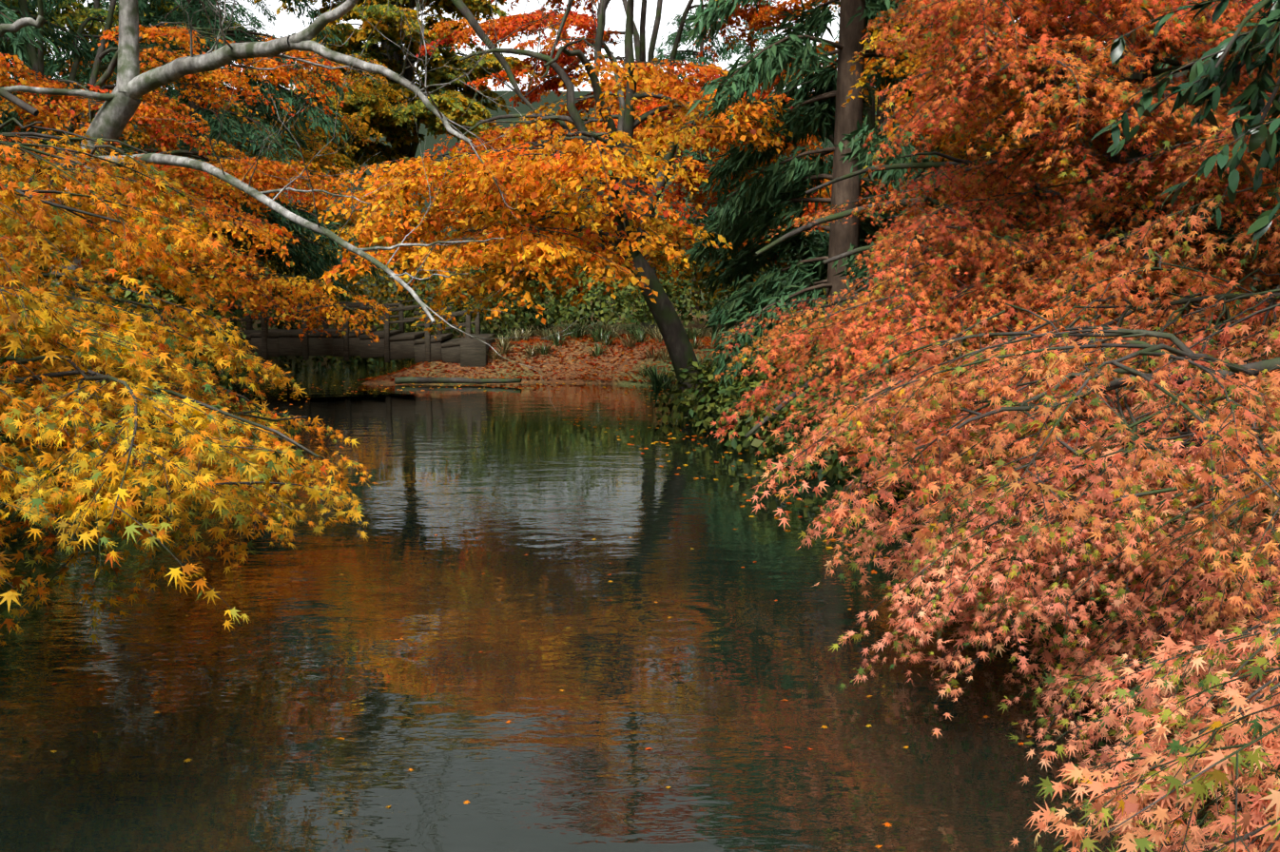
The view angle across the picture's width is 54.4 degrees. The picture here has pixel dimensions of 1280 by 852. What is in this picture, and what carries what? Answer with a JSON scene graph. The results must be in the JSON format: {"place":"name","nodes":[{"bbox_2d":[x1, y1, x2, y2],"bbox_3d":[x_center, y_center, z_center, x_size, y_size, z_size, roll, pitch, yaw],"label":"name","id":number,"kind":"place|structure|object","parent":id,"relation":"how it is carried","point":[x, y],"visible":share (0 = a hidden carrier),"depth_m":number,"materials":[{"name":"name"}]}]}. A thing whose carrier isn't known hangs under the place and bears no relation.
{"place":"outdoors","nodes":[
{"label":"outdoors","id":0,"kind":"place"},
{"bbox_2d":[8,0,1105,92],"label":"sky","id":1,"kind":"structure","parent":0,"point":[285,25],"materials":[{"name":"white"}]},
{"bbox_2d":[0,355,1279,851],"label":"water","id":2,"kind":"structure","parent":0,"point":[498,601],"depth_m":6.46,"materials":[{"name":"liquid"}]},
{"bbox_2d":[3,381,959,589],"bbox_3d":[-2.240,0.112,15.992,10.013,0.021,15.985,0,7,-1],"label":"float","id":3,"kind":"object","parent":2,"relation":"on","point":[618,439],"visible":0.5,"depth_m":15.65,"materials":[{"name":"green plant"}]},
{"bbox_2d":[20,529,1030,848],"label":"floating leaves","id":4,"kind":"object","parent":2,"relation":"on","point":[561,689],"visible":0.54,"depth_m":5.75,"materials":[{"name":"orange plant"}]},
{"bbox_2d":[23,84,1279,604],"bbox_3d":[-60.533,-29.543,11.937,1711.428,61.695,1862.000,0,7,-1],"label":"ground","id":5,"kind":"structure","parent":0,"point":[552,360],"depth_m":24.68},
{"bbox_2d":[8,0,73,141],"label":"cedar leaves","id":6,"kind":"object","parent":5,"relation":"on","point":[48,58],"depth_m":48.03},
{"bbox_2d":[0,0,178,319],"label":"cedar leaves","id":7,"kind":"object","parent":5,"relation":"on","point":[21,34],"visible":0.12,"depth_m":20.85,"materials":[{"name":"green plant"}]},
{"bbox_2d":[5,0,237,300],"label":"tree","id":8,"kind":"object","parent":5,"relation":"on","point":[96,4],"visible":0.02,"depth_m":32.26,"materials":[{"name":"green plant"}]},
{"bbox_2d":[0,0,285,181],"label":"green tree leaves","id":9,"kind":"object","parent":8,"relation":"attached to","point":[80,15],"visible":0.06,"depth_m":29.04,"materials":[{"name":"green plant"}]},
{"bbox_2d":[67,0,293,271],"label":"cedar leaves","id":10,"kind":"object","parent":5,"relation":"on","point":[172,87],"depth_m":39.19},
{"bbox_2d":[100,0,262,232],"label":"cedar wood","id":11,"kind":"object","parent":5,"relation":"on","point":[185,96],"depth_m":40.35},
{"bbox_2d":[0,0,369,329],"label":"maple tree","id":12,"kind":"object","parent":5,"relation":"on","point":[37,64],"visible":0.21,"depth_m":20.66,"materials":[{"name":"grey plant"}]},
{"bbox_2d":[0,22,391,345],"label":"maple leaves","id":13,"kind":"object","parent":12,"relation":"attached to","point":[156,113],"visible":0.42,"depth_m":20.40,"materials":[{"name":"orange plant"}]},
{"bbox_2d":[0,87,377,650],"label":"maple tree","id":14,"kind":"object","parent":5,"relation":"on","point":[32,110],"visible":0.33,"depth_m":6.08,"materials":[{"name":"brown plant"}]},
{"bbox_2d":[163,361,240,388],"bbox_3d":[-7.138,0.043,14.300,2.197,0.666,19.894,0,7,-3],"label":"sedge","id":15,"kind":"object","parent":5,"relation":"on","point":[228,377],"depth_m":22.40,"materials":[{"name":"green plant"}]},
{"bbox_2d":[42,0,381,314],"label":"cedar leaves","id":16,"kind":"object","parent":5,"relation":"on","point":[306,248],"visible":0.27,"depth_m":26.03,"materials":[{"name":"green plant"}]},
{"bbox_2d":[123,0,307,270],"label":"cedar leaves","id":17,"kind":"object","parent":5,"relation":"on","point":[242,13],"visible":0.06,"depth_m":52.74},
{"bbox_2d":[169,0,290,306],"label":"cedar wood","id":18,"kind":"object","parent":5,"relation":"on","point":[234,68],"depth_m":52.66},
{"bbox_2d":[110,25,405,331],"bbox_3d":[-9.317,-5.951,29.914,7.689,7.879,7.895,-5,9,-35],"label":"maple wood","id":19,"kind":"object","parent":5,"relation":"on","point":[247,141],"visible":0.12,"depth_m":29.82,"materials":[{"name":"brown plant"}]},
{"bbox_2d":[96,20,426,276],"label":"maple leaves","id":20,"kind":"object","parent":19,"relation":"attached to","point":[329,157],"visible":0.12,"depth_m":29.38,"materials":[{"name":"orange plant"}]},
{"bbox_2d":[0,0,591,408],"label":"tree","id":21,"kind":"object","parent":5,"relation":"on","point":[118,106],"visible":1,"depth_m":15.93,"materials":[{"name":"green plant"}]},
{"bbox_2d":[174,301,495,367],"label":"bridge","id":22,"kind":"structure","parent":5,"relation":"on","point":[466,350],"depth_m":24.18,"materials":[{"name":"brown wood"}]},
{"bbox_2d":[248,0,515,318],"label":"tree","id":23,"kind":"object","parent":5,"relation":"on","point":[406,149],"visible":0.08,"depth_m":36.63,"materials":[{"name":"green plant"}]},
{"bbox_2d":[244,0,539,184],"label":"yellow green tree leaves","id":24,"kind":"object","parent":23,"relation":"attached to","point":[449,103],"visible":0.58,"depth_m":34.62,"materials":[{"name":"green plant"}]},
{"bbox_2d":[394,376,521,384],"bbox_3d":[-3.381,-0.841,23.128,2.391,0.141,0.183,1,7,5],"label":"fallen log","id":25,"kind":"object","parent":5,"relation":"on","point":[409,379],"visible":1,"depth_m":23.13,"materials":[{"name":"brown wood"}]},
{"bbox_2d":[28,191,1018,334],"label":"mixed shrubs","id":26,"kind":"object","parent":5,"relation":"on","point":[384,293],"visible":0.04,"depth_m":36.17,"materials":[{"name":"green plant"}]},
{"bbox_2d":[357,333,719,382],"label":"bank","id":27,"kind":"structure","parent":5,"relation":"on","point":[586,337],"depth_m":24.20,"materials":[{"name":"brown plant"}]},
{"bbox_2d":[315,0,813,414],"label":"maple tree","id":28,"kind":"object","parent":5,"relation":"on","point":[674,336],"visible":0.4,"depth_m":17.11,"materials":[{"name":"brown plant"}]},
{"bbox_2d":[310,51,803,340],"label":"maple leaves","id":29,"kind":"object","parent":28,"relation":"attached to","point":[535,254],"visible":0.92,"depth_m":15.42,"materials":[{"name":"orange plant"}]},
{"bbox_2d":[429,0,772,333],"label":"red maple wood","id":30,"kind":"object","parent":5,"relation":"on","point":[640,50],"visible":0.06,"depth_m":29.07,"materials":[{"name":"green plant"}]},
{"bbox_2d":[415,0,807,213],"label":"red maple leaves","id":31,"kind":"object","parent":30,"relation":"attached to","point":[580,23],"visible":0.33,"depth_m":27.91,"materials":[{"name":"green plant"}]},
{"bbox_2d":[392,0,687,110],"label":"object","id":32,"kind":"object","parent":31,"relation":"attached to","point":[464,10],"visible":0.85,"depth_m":21.85,"materials":[{"name":"brown plant"}]},
{"bbox_2d":[0,193,1279,589],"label":"green shrubs","id":33,"kind":"object","parent":5,"relation":"on","point":[557,310],"visible":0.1,"depth_m":19.18,"materials":[{"name":"green plant"}]},
{"bbox_2d":[484,321,821,386],"bbox_3d":[0.166,-1.593,24.561,5.488,0.783,11.652,-7,10,-44],"label":"shrub","id":34,"kind":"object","parent":5,"relation":"on","point":[518,337],"depth_m":25.09,"materials":[{"name":"green plant"}]},
{"bbox_2d":[470,319,856,376],"bbox_3d":[0.153,-1.559,24.668,5.003,0.923,15.552,-4,8,-29],"label":"shrub","id":35,"kind":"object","parent":5,"relation":"on","point":[597,335],"depth_m":24.93,"materials":[{"name":"green plant"}]},
{"bbox_2d":[594,0,776,315],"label":"cedar leaves","id":36,"kind":"object","parent":5,"relation":"on","point":[681,55],"visible":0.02,"depth_m":43.91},
{"bbox_2d":[668,0,826,290],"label":"cedar leaves","id":37,"kind":"object","parent":5,"relation":"on","point":[738,50],"visible":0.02,"depth_m":52.86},
{"bbox_2d":[636,0,975,306],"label":"maple","id":38,"kind":"object","parent":5,"relation":"on","point":[871,119],"visible":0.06,"depth_m":26.14,"materials":[{"name":"brown plant"}]},
{"bbox_2d":[633,0,1063,252],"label":"maple leaves","id":39,"kind":"object","parent":38,"relation":"attached to","point":[764,15],"visible":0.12,"depth_m":25.21,"materials":[{"name":"orange plant"}]},
{"bbox_2d":[756,102,905,284],"bbox_3d":[8.237,-12.341,38.806,8.177,18.349,7.571,5,8,34],"label":"cedar wood","id":40,"kind":"object","parent":5,"relation":"on","point":[893,126],"depth_m":39.44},
{"bbox_2d":[701,0,963,409],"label":"cedar wood","id":41,"kind":"object","parent":5,"relation":"on","point":[847,117],"visible":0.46,"depth_m":16.22,"materials":[{"name":"brown plant"}]},
{"bbox_2d":[673,0,1037,422],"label":"cedar leaves","id":42,"kind":"object","parent":41,"relation":"attached to","point":[772,186],"visible":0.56,"depth_m":16.57,"materials":[{"name":"green plant"}]},
{"bbox_2d":[792,40,912,277],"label":"cedar leaves","id":43,"kind":"object","parent":5,"relation":"on","point":[836,55],"depth_m":50.92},
{"bbox_2d":[778,27,992,304],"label":"cedar leaves","id":44,"kind":"object","parent":5,"relation":"on","point":[827,140],"visible":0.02,"depth_m":40.57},
{"bbox_2d":[634,351,1199,545],"bbox_3d":[1.864,-0.179,15.989,2.436,0.726,15.373,-1,7,-11],"label":"shrub","id":45,"kind":"object","parent":5,"relation":"on","point":[656,380],"visible":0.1,"depth_m":17.32,"materials":[{"name":"green plant"}]},
{"bbox_2d":[712,349,1187,504],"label":"litter","id":46,"kind":"object","parent":5,"relation":"on","point":[1184,429],"depth_m":15.11,"materials":[{"name":"orange plant"}]},
{"bbox_2d":[706,0,1279,454],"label":"maple tree","id":47,"kind":"object","parent":5,"relation":"on","point":[1134,78],"visible":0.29,"depth_m":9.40,"materials":[{"name":"brown plant"}]},
{"bbox_2d":[885,48,977,81],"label":"maple leaves","id":48,"kind":"object","parent":47,"relation":"attached to","point":[899,75],"visible":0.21,"depth_m":11.97,"materials":[{"name":"orange plant"}]},
{"bbox_2d":[814,22,1258,374],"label":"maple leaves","id":49,"kind":"object","parent":47,"relation":"attached to","point":[1212,321],"depth_m":13.69,"materials":[{"name":"orange plant"}]},
{"bbox_2d":[755,268,1279,851],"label":"maple tree","id":50,"kind":"object","parent":5,"relation":"on","point":[1185,300],"visible":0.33,"depth_m":5.52,"materials":[{"name":"brown plant"}]},
{"bbox_2d":[751,299,1279,811],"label":"maple leaves","id":51,"kind":"object","parent":50,"relation":"attached to","point":[1191,630],"visible":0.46,"depth_m":5.87,"materials":[{"name":"orange plant"}]},
{"bbox_2d":[827,427,1279,851],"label":"maple leaves","id":52,"kind":"object","parent":50,"relation":"attached to","point":[1256,817],"visible":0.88,"depth_m":3.22,"materials":[{"name":"orange plant"}]},
{"bbox_2d":[763,102,1279,647],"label":"maple tree","id":53,"kind":"object","parent":5,"relation":"on","point":[1182,352],"visible":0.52,"depth_m":5.62,"materials":[{"name":"brown plant"}]},
{"bbox_2d":[754,100,1279,539],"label":"maple leaves","id":54,"kind":"object","parent":53,"relation":"attached to","point":[931,356],"visible":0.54,"depth_m":6.23,"materials":[{"name":"orange plant"}]},
{"bbox_2d":[775,337,1279,660],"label":"maple leaves","id":55,"kind":"object","parent":53,"relation":"attached to","point":[1230,436],"visible":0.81,"depth_m":4.25,"materials":[{"name":"orange plant"}]},
{"bbox_2d":[862,17,1279,368],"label":"maple wood","id":56,"kind":"object","parent":5,"relation":"on","point":[1027,136],"depth_m":16.27,"materials":[{"name":"brown plant"}]},
{"bbox_2d":[841,0,1279,300],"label":"maple leaves","id":57,"kind":"object","parent":56,"relation":"attached to","point":[891,129],"visible":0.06,"depth_m":14.74,"materials":[{"name":"orange plant"}]},
{"bbox_2d":[914,3,1271,279],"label":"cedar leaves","id":58,"kind":"object","parent":5,"relation":"on","point":[1047,133],"visible":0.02,"depth_m":20.71,"materials":[{"name":"green plant"}]},
{"bbox_2d":[990,26,1254,249],"bbox_3d":[8.273,-9.967,19.726,6.961,18.305,6.321,4,8,32],"label":"cedar wood","id":59,"kind":"object","parent":5,"relation":"on","point":[1023,139],"depth_m":20.42,"materials":[{"name":"brown plant"}]},
{"bbox_2d":[1091,0,1279,262],"bbox_3d":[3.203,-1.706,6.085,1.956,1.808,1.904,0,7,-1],"label":"evergreen leaves","id":60,"kind":"object","parent":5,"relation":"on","point":[1202,71],"visible":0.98,"depth_m":6.37,"materials":[{"name":"green plant"}]},
{"bbox_2d":[1151,65,1266,290],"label":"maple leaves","id":61,"kind":"object","parent":5,"relation":"on","point":[1235,224],"depth_m":30.00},
{"bbox_2d":[1162,13,1279,227],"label":"cedar wood","id":62,"kind":"object","parent":5,"relation":"on","point":[1208,224],"depth_m":12.13,"materials":[{"name":"brown plant"}]},
{"bbox_2d":[1039,1,1279,322],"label":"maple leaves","id":63,"kind":"object","parent":62,"relation":"attached to","point":[1199,137],"visible":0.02,"depth_m":11.96,"materials":[{"name":"green plant"}]},
{"bbox_3d":[-15.512,-12.617,24.903,7.251,22.307,8.052,0,7,-1],"label":"cedar wood","id":64,"kind":"object","parent":5,"relation":"on","visible":0},
{"bbox_2d":[0,0,74,143],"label":"cedar leaves","id":65,"kind":"object","parent":64,"relation":"attached to","point":[32,3],"visible":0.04,"depth_m":27.39,"materials":[{"name":"green plant"}]},
{"bbox_3d":[9.086,-8.968,32.689,8.377,12.984,9.725,0,7,-1],"label":"green tree wood","id":66,"kind":"object","parent":5,"relation":"on","visible":0},
{"bbox_2d":[871,39,1158,187],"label":"green tree leaves","id":67,"kind":"object","parent":66,"relation":"attached to","point":[876,99],"depth_m":31.53,"materials":[{"name":"green plant"}]}
]}

